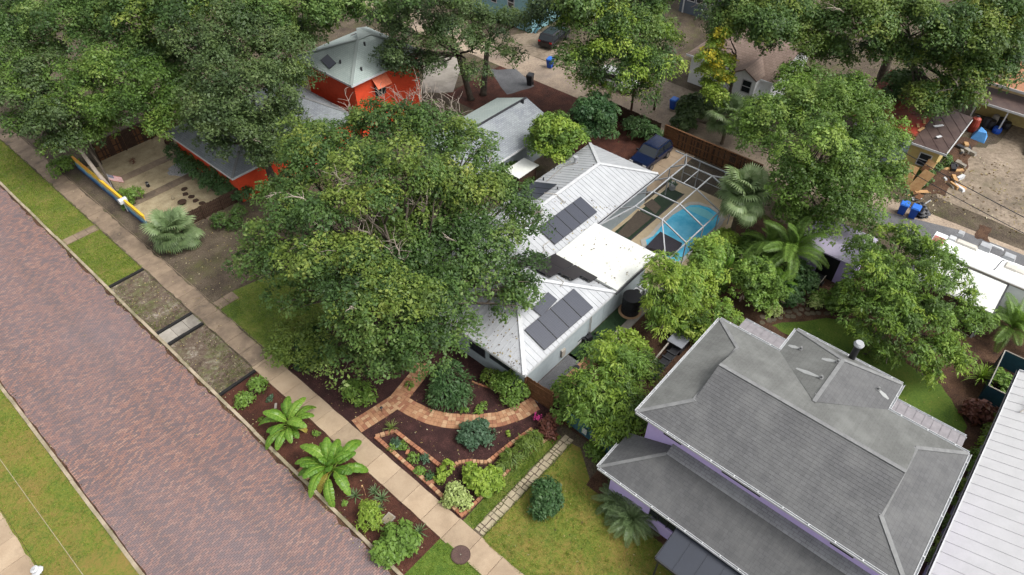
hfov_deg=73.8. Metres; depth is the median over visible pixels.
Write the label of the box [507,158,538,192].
garden shed
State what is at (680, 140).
board fence
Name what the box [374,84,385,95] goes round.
window
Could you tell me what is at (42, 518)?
overhead cable
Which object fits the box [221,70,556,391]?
oak tree
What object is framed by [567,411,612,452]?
teal fence
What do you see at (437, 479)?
shrub
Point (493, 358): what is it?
window
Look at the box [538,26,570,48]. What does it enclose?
parked car
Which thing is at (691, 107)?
shrub
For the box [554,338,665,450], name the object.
weeping tree
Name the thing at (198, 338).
grass tufts
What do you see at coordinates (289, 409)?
banana plant
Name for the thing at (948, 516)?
hedge plant
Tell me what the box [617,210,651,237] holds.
outdoor rug
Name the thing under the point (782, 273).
broadleaf plant
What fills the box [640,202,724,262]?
swimming pool
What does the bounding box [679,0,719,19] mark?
slate building
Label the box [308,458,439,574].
verge mulch
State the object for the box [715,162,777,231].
fan palm
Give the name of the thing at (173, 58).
oak tree
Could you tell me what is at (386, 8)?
oak tree
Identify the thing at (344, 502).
weed
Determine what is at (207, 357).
bare verge
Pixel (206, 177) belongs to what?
shrub
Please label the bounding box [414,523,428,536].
agave
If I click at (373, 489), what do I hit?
agave
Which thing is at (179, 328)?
paved walkway
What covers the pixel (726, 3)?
oak tree
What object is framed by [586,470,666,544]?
house border
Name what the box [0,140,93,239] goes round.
verge grass
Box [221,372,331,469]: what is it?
verge mulch
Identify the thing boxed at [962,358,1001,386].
spiky plant
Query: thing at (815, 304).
shrub
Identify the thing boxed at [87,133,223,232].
gravel yard
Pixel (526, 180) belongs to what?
shrub
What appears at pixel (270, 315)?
front lawn
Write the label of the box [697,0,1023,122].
oak tree
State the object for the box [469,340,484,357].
window
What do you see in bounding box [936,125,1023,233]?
dirt yard
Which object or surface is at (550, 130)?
green tree
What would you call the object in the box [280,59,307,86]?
shrub
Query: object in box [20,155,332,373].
fallen leaves
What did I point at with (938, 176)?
litter patch
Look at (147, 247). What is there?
soil edge
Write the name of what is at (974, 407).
shrub
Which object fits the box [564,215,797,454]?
garden soil
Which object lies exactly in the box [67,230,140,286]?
verge grass
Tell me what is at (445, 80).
white driveway
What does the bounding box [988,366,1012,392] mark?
shrub
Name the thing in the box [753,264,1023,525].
garden soil
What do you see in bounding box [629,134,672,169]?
parked car
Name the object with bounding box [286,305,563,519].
mulch bed
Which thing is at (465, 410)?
plant
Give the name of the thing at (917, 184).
junk pile
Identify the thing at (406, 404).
garden walk
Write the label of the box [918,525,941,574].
side strip
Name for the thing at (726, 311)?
lime bush
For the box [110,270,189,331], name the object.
bare verge
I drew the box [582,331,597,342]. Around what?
garden gear
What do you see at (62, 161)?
shrub
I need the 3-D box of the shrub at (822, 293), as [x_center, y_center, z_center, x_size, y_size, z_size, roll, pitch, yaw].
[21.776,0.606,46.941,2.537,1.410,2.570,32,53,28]
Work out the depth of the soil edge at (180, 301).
49.98 m
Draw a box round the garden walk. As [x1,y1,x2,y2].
[297,363,539,480]
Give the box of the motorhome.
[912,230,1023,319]
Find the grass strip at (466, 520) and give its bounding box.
[463,435,560,528]
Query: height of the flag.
1.803 m
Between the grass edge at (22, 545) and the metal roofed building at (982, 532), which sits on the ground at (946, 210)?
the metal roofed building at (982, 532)
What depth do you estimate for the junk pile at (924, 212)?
53.98 m
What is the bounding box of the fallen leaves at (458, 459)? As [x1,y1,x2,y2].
[225,349,957,574]
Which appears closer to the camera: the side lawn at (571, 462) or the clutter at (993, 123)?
the side lawn at (571, 462)
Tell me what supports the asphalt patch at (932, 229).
on the alley
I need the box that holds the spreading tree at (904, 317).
[831,218,1002,390]
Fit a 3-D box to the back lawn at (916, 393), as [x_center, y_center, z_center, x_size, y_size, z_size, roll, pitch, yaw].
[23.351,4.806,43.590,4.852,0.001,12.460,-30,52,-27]
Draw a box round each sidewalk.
[0,122,270,366]
[0,509,42,574]
[252,354,523,574]
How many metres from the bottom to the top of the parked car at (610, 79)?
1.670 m
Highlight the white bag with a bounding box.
[30,565,42,574]
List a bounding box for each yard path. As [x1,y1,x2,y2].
[119,151,177,182]
[131,170,201,205]
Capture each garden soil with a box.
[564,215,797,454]
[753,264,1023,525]
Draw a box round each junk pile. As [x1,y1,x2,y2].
[900,159,936,199]
[916,200,930,218]
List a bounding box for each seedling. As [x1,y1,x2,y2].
[386,443,397,452]
[388,436,402,448]
[398,439,409,449]
[408,451,419,463]
[413,465,426,476]
[419,453,429,464]
[423,469,435,481]
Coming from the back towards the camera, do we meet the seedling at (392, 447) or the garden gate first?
the garden gate
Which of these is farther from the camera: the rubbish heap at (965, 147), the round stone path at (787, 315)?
the rubbish heap at (965, 147)
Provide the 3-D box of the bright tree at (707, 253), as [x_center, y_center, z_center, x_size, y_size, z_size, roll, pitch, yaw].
[12.590,-0.335,45.354,3.572,5.068,7.159,17,47,17]
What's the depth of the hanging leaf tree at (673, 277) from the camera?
42.95 m
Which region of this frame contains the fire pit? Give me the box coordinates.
[177,199,186,204]
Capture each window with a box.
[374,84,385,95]
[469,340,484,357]
[489,354,512,373]
[508,0,513,7]
[722,471,759,496]
[740,79,752,93]
[830,542,853,557]
[915,152,932,166]
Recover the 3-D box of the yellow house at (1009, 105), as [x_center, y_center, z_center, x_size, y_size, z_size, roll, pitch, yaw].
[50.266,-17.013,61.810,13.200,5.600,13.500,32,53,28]
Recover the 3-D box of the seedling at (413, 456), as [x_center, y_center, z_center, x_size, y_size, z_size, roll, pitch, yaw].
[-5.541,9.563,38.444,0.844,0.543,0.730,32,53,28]
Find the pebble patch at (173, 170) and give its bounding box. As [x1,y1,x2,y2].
[167,163,189,175]
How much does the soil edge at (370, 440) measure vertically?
0.001 m
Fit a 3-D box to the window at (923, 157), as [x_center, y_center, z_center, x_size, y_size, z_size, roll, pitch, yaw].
[34.491,-10.686,57.086,1.000,1.200,0.050,32,53,28]
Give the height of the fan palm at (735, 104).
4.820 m
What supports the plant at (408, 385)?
on the mulch bed at (446, 445)
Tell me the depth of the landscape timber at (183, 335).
45.18 m
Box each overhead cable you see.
[0,459,82,574]
[844,116,1023,217]
[875,151,1023,233]
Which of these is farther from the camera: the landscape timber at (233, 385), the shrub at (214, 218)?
the shrub at (214, 218)
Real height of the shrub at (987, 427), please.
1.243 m
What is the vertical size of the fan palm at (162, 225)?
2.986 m
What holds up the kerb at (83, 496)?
on the ground at (946, 210)
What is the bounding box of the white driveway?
[422,56,459,92]
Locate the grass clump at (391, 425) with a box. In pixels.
[384,420,398,434]
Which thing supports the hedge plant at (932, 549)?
on the ground at (946, 210)
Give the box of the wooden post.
[630,83,635,109]
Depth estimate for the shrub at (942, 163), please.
57.90 m
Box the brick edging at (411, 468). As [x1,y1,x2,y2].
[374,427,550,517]
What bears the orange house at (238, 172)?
on the ground at (946, 210)
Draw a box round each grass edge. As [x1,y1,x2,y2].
[0,510,41,574]
[485,540,524,574]
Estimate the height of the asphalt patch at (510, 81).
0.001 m
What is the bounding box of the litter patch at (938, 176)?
[922,137,977,195]
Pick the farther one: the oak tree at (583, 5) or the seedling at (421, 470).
the oak tree at (583, 5)
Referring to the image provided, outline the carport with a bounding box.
[915,256,1008,337]
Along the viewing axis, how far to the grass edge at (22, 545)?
35.10 m
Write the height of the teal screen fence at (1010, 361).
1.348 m
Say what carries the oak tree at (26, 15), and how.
on the ground at (946, 210)
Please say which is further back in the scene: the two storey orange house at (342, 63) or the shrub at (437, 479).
the two storey orange house at (342, 63)
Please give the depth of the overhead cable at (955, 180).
47.83 m
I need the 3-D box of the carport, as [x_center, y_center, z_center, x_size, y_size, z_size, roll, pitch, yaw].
[29.865,0.552,46.068,4.820,2.620,3.600,32,53,28]
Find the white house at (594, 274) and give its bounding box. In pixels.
[417,142,658,393]
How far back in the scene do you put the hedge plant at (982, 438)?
39.00 m
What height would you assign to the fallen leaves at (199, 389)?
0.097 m
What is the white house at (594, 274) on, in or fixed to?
on the ground at (946, 210)
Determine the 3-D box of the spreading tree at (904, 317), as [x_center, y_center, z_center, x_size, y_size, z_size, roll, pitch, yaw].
[25.125,0.822,43.246,10.352,6.393,10.446,32,53,28]
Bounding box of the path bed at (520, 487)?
[474,439,570,536]
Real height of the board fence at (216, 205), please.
1.320 m
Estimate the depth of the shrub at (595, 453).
38.16 m
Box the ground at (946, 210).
[0,0,1023,565]
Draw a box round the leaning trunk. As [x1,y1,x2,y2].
[65,121,116,191]
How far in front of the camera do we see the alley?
66.31 m
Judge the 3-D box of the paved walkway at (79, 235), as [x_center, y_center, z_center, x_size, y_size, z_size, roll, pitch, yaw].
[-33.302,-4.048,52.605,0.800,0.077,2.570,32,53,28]
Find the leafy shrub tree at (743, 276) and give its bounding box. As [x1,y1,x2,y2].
[721,254,791,319]
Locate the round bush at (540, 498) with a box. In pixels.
[526,475,564,521]
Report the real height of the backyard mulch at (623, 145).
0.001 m
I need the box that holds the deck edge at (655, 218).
[630,193,683,240]
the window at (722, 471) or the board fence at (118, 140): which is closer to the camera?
the window at (722, 471)
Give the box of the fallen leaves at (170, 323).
[112,274,240,391]
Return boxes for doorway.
[815,253,840,280]
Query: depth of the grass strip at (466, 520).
37.25 m
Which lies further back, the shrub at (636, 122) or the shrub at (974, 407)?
the shrub at (636, 122)
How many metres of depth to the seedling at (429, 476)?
37.52 m
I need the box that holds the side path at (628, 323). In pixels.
[588,287,664,361]
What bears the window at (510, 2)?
in the teal house at (519, 4)
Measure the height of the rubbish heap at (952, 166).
0.265 m
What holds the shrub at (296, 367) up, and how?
on the mulch bed at (446, 445)
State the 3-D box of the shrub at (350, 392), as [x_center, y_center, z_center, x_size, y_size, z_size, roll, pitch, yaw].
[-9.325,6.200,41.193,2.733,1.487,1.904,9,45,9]
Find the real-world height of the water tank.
1.495 m
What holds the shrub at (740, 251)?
on the garden soil at (749, 313)
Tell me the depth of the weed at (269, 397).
41.42 m
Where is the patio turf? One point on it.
(665, 203)
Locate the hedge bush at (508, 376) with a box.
[490,369,530,409]
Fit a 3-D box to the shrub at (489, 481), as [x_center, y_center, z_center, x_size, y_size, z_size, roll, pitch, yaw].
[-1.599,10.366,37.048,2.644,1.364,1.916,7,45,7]
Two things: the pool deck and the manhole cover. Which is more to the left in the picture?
the manhole cover
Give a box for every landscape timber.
[109,268,143,287]
[156,312,191,334]
[167,322,203,345]
[219,369,255,395]
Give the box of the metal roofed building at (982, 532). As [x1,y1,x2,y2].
[923,369,1023,574]
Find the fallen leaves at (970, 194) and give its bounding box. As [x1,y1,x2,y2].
[815,154,1023,232]
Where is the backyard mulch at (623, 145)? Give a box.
[553,119,650,159]
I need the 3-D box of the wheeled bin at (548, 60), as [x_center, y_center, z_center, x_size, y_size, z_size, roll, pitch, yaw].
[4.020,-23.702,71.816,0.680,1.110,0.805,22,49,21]
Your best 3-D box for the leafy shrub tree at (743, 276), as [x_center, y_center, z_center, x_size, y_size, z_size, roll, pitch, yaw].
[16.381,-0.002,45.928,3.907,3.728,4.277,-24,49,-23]
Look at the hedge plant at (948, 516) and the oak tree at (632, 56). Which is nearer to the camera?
the hedge plant at (948, 516)
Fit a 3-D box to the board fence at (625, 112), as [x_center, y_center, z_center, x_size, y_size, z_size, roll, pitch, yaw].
[10.920,-15.595,63.135,6.653,1.820,0.137,33,53,29]
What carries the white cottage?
on the ground at (946, 210)
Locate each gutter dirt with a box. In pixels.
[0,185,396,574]
[0,380,146,574]
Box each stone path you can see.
[475,435,573,535]
[760,295,833,324]
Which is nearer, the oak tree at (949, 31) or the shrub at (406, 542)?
the shrub at (406, 542)
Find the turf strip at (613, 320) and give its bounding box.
[568,288,654,361]
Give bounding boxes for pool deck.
[611,178,733,289]
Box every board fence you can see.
[91,115,177,161]
[186,188,240,222]
[616,105,661,136]
[663,124,763,171]
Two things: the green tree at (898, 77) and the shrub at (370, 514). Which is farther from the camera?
the green tree at (898, 77)
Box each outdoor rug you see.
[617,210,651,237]
[644,199,660,213]
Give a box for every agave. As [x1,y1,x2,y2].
[346,487,361,503]
[366,484,379,497]
[371,488,389,501]
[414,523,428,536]
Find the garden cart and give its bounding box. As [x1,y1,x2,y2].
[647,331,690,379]
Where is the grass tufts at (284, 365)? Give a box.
[0,142,571,574]
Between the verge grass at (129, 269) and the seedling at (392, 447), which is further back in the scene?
the verge grass at (129, 269)
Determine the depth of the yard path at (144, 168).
59.02 m
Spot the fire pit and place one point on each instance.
(181, 201)
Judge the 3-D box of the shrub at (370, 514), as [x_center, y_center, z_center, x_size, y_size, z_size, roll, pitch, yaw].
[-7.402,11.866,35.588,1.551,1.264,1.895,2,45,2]
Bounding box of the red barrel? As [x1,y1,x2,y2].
[967,115,981,132]
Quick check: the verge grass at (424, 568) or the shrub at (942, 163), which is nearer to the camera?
the verge grass at (424, 568)
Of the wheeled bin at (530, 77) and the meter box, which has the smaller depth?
the meter box
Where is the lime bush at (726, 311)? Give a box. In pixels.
[676,295,744,344]
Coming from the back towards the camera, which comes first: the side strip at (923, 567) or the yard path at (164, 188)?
the yard path at (164, 188)
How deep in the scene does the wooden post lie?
64.11 m
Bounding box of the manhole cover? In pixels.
[451,545,470,564]
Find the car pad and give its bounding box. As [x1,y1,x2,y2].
[646,147,694,191]
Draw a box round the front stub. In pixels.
[214,292,238,308]
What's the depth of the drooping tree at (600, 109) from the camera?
56.14 m
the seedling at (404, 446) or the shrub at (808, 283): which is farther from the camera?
the shrub at (808, 283)
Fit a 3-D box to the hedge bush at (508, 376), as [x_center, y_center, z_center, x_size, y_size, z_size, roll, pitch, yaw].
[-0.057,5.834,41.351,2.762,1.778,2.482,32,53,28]
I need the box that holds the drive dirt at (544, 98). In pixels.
[445,66,578,119]
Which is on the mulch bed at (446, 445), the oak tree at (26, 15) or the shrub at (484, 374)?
the shrub at (484, 374)
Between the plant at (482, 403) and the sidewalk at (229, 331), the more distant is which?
the sidewalk at (229, 331)
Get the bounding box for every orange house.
[165,83,353,201]
[294,27,423,136]
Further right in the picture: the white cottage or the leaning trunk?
the white cottage
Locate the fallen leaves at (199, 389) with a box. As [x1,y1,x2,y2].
[12,203,390,574]
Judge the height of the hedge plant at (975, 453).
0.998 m
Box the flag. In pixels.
[107,174,123,185]
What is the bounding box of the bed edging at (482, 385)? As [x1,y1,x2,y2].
[472,381,499,392]
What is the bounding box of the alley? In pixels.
[365,0,1023,254]
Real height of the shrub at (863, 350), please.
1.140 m
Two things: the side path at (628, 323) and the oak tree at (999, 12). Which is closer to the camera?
the side path at (628, 323)
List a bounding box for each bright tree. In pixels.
[672,230,734,319]
[723,57,914,246]
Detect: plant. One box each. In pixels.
[163,137,173,145]
[258,396,316,450]
[295,437,368,506]
[404,380,413,390]
[458,407,468,412]
[473,404,483,414]
[478,401,487,409]
[716,252,738,285]
[776,267,801,295]
[923,546,935,565]
[933,532,941,547]
[939,511,950,530]
[950,494,959,506]
[956,477,966,494]
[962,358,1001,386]
[965,458,975,475]
[967,446,980,460]
[974,429,987,446]
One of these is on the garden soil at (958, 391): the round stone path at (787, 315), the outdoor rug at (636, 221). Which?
the round stone path at (787, 315)
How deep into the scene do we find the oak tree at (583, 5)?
55.83 m
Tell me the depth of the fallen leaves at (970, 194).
56.03 m
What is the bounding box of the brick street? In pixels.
[0,188,389,574]
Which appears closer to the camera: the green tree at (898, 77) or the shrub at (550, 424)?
the shrub at (550, 424)
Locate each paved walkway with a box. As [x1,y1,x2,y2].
[63,225,98,244]
[159,314,200,342]
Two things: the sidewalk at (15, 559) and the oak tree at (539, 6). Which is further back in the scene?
the oak tree at (539, 6)
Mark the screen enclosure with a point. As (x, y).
(687, 211)
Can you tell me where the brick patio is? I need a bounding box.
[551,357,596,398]
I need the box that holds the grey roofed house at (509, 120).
[418,97,543,198]
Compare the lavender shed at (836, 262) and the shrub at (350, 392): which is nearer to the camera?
the shrub at (350, 392)
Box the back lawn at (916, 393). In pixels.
[772,318,966,433]
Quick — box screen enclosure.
[599,150,729,288]
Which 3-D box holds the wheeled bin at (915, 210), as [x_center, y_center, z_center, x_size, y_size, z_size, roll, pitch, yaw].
[31.761,-5.988,53.798,0.680,1.110,0.805,29,51,26]
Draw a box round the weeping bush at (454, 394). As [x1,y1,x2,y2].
[423,358,475,414]
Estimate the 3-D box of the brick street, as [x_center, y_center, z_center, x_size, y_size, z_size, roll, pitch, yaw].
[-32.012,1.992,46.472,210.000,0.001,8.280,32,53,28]
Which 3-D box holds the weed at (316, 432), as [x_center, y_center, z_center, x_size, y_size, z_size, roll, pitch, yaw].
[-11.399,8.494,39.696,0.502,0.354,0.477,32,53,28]
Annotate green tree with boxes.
[523,109,590,163]
[880,67,923,104]
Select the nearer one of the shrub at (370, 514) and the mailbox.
the shrub at (370, 514)
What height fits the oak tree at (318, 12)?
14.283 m
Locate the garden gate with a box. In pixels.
[524,376,553,412]
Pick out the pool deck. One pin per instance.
(696, 196)
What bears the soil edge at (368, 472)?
on the sidewalk at (420, 502)
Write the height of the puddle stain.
0.001 m
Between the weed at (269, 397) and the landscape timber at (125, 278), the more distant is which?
the landscape timber at (125, 278)
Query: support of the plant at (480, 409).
on the mulch bed at (446, 445)
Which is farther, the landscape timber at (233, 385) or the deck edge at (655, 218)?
the deck edge at (655, 218)
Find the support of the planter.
on the patio turf
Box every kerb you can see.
[0,181,402,574]
[0,383,144,574]
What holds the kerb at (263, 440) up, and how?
on the ground at (946, 210)
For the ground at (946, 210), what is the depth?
63.73 m
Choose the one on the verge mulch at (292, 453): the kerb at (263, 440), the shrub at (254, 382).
the shrub at (254, 382)
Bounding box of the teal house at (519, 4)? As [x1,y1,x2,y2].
[472,0,556,32]
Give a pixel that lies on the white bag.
(36, 570)
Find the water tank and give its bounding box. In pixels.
[618,289,641,318]
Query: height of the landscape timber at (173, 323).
0.190 m
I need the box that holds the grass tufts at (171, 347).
[20,196,398,568]
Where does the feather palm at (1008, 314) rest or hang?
on the garden soil at (958, 391)
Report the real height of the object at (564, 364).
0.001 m
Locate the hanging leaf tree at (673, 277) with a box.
[637,250,703,341]
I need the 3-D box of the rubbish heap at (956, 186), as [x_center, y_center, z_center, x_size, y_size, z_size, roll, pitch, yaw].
[37.534,-8.776,57.204,1.848,0.290,2.287,0,45,0]
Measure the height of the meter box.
0.127 m
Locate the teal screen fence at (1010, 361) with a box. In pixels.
[978,350,1023,406]
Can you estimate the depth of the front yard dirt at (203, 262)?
51.01 m
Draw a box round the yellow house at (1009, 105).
[970,60,1023,128]
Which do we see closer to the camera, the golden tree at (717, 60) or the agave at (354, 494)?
the agave at (354, 494)
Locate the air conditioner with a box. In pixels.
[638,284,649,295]
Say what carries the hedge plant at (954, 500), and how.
on the garden soil at (958, 391)
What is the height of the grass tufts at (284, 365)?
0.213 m
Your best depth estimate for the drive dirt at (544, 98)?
67.83 m
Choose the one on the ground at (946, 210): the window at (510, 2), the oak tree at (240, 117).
the oak tree at (240, 117)
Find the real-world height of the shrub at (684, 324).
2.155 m
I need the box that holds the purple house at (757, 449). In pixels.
[597,317,971,574]
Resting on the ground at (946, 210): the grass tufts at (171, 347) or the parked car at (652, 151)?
the grass tufts at (171, 347)
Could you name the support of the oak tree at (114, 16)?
on the ground at (946, 210)
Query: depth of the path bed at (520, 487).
37.30 m
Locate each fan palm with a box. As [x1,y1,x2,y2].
[139,205,205,253]
[703,91,756,144]
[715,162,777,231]
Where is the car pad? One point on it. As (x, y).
(662, 165)
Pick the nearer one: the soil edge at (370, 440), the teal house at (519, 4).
the soil edge at (370, 440)
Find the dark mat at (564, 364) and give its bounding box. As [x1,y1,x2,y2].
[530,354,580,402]
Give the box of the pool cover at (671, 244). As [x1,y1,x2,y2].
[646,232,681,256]
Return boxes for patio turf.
[615,187,682,239]
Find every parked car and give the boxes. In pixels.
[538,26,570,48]
[598,65,639,93]
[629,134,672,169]
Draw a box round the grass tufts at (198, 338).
[113,285,244,388]
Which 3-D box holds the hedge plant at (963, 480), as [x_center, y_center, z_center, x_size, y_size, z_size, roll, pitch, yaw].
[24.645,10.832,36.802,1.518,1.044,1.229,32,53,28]
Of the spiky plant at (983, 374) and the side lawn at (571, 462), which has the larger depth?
the spiky plant at (983, 374)
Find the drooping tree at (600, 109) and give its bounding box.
[567,89,621,139]
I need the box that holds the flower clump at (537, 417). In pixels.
[533,412,541,419]
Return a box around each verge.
[0,389,138,574]
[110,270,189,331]
[171,325,253,393]
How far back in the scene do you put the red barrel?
62.49 m
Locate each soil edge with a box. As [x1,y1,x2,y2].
[0,139,251,365]
[2,120,269,353]
[256,371,436,534]
[285,366,458,517]
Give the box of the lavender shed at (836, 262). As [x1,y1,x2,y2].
[794,220,877,283]
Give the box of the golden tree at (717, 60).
[693,26,739,107]
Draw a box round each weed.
[265,394,273,402]
[312,429,320,436]
[341,499,347,505]
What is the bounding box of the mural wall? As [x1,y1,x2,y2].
[71,156,146,223]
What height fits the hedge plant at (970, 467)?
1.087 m
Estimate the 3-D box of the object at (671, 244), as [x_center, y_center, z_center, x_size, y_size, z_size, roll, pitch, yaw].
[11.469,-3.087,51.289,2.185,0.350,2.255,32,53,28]
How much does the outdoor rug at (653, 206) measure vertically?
0.020 m
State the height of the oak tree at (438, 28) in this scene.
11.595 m
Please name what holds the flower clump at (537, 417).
on the mulch bed at (446, 445)
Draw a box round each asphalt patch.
[491,69,533,93]
[863,209,1023,265]
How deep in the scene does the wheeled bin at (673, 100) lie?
65.50 m
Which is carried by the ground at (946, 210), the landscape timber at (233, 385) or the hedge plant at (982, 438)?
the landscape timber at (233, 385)
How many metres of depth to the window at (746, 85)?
64.48 m
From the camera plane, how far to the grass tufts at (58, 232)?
38.36 m
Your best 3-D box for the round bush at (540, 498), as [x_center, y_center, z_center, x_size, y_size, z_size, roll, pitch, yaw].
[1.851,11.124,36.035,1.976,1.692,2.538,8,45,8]
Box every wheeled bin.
[526,72,533,85]
[546,56,553,68]
[670,96,678,109]
[897,200,910,214]
[908,203,921,218]
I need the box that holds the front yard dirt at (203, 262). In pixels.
[137,193,320,301]
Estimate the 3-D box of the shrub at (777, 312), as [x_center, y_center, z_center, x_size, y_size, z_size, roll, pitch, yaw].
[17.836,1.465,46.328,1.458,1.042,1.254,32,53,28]
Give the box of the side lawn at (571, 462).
[483,444,672,574]
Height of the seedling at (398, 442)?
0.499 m
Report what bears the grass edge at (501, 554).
on the sidewalk at (420, 502)
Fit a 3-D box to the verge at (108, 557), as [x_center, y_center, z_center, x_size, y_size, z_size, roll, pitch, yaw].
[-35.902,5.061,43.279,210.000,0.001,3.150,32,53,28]
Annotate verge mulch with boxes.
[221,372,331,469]
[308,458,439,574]
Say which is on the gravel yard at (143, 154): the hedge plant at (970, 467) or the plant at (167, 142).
the plant at (167, 142)
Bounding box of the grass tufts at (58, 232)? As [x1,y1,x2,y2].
[0,144,669,574]
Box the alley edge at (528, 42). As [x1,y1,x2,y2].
[488,32,712,121]
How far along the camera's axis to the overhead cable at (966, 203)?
46.09 m
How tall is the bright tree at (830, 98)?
10.884 m
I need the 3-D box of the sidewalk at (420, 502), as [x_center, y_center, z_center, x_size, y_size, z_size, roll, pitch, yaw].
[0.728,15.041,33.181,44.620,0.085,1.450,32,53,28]
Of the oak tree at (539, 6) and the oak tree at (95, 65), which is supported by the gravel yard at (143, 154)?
the oak tree at (95, 65)
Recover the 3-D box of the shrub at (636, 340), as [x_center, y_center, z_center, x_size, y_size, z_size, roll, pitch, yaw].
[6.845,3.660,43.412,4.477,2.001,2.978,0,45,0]
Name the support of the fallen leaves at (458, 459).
on the ground at (946, 210)
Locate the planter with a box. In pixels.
[668,179,677,190]
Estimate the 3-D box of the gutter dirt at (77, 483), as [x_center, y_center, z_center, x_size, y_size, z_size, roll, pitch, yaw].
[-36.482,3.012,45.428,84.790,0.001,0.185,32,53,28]
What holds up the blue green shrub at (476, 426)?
on the mulch bed at (446, 445)
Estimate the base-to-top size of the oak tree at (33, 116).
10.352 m
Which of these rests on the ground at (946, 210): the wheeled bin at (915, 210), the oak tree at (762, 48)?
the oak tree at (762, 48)
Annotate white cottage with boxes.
[686,29,807,107]
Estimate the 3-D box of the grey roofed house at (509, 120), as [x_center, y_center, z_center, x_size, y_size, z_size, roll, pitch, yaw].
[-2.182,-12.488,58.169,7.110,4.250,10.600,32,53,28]
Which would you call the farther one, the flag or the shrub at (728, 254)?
the flag
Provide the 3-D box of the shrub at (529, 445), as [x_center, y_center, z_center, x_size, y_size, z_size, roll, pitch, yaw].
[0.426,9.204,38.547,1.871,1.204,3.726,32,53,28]
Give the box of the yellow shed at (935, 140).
[852,70,972,171]
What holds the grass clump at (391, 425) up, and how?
on the mulch bed at (446, 445)
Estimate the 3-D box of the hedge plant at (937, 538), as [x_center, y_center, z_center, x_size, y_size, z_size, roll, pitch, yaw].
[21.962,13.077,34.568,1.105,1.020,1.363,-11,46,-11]
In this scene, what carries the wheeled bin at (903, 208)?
on the alley
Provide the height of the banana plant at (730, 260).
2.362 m
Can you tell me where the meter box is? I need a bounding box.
[382,512,395,524]
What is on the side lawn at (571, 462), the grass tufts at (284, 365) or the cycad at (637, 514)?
the cycad at (637, 514)
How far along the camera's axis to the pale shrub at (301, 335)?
42.04 m
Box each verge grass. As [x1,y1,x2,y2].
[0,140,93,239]
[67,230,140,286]
[405,539,479,574]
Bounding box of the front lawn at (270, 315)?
[221,262,349,366]
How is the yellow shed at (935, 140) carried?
on the ground at (946, 210)
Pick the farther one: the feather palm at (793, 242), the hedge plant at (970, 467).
the feather palm at (793, 242)
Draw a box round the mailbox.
[117,196,128,210]
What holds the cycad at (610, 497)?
on the side lawn at (571, 462)
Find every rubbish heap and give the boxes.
[943,174,965,192]
[944,159,966,171]
[955,141,976,156]
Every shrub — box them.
[45,154,79,178]
[116,185,144,210]
[162,141,253,201]
[208,202,248,230]
[232,374,268,409]
[260,309,345,375]
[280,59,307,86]
[291,323,334,371]
[338,377,378,407]
[355,498,384,533]
[368,517,422,569]
[433,458,455,484]
[438,478,473,512]
[455,417,496,451]
[462,461,506,498]
[479,367,500,389]
[493,428,544,472]
[502,160,534,189]
[537,409,565,443]
[549,376,587,427]
[583,441,605,464]
[586,326,654,365]
[620,115,663,139]
[659,306,714,336]
[669,89,718,131]
[706,228,805,294]
[710,227,740,257]
[733,238,777,283]
[763,299,784,317]
[778,257,820,307]
[806,294,826,309]
[807,288,845,315]
[823,281,861,316]
[859,340,885,363]
[913,153,953,188]
[958,398,998,425]
[980,413,996,435]
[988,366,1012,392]
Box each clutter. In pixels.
[971,127,987,142]
[981,114,1011,133]
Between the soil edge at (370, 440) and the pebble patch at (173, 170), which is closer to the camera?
the soil edge at (370, 440)
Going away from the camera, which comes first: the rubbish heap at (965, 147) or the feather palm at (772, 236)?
the feather palm at (772, 236)
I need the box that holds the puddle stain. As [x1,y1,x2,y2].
[975,225,991,241]
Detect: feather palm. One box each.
[738,214,796,267]
[750,215,829,281]
[972,292,1023,352]
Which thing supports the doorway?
in the lavender shed at (836, 262)
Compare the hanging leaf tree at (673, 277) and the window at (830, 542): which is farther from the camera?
the hanging leaf tree at (673, 277)
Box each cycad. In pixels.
[591,479,632,522]
[604,494,659,547]
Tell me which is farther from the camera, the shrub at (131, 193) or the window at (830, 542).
the shrub at (131, 193)
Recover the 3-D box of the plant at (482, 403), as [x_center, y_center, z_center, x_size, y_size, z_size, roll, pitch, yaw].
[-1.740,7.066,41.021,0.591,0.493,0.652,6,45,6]
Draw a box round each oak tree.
[0,0,127,63]
[0,39,106,158]
[47,40,200,166]
[76,0,237,84]
[148,30,240,96]
[152,0,328,196]
[218,0,375,56]
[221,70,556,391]
[342,0,468,24]
[364,0,545,100]
[520,0,597,32]
[546,0,679,18]
[549,0,689,113]
[692,0,785,55]
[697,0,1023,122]
[704,0,819,47]
[952,0,1023,40]
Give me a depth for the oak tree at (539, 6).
57.18 m
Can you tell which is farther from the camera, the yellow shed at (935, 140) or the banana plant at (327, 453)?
the yellow shed at (935, 140)

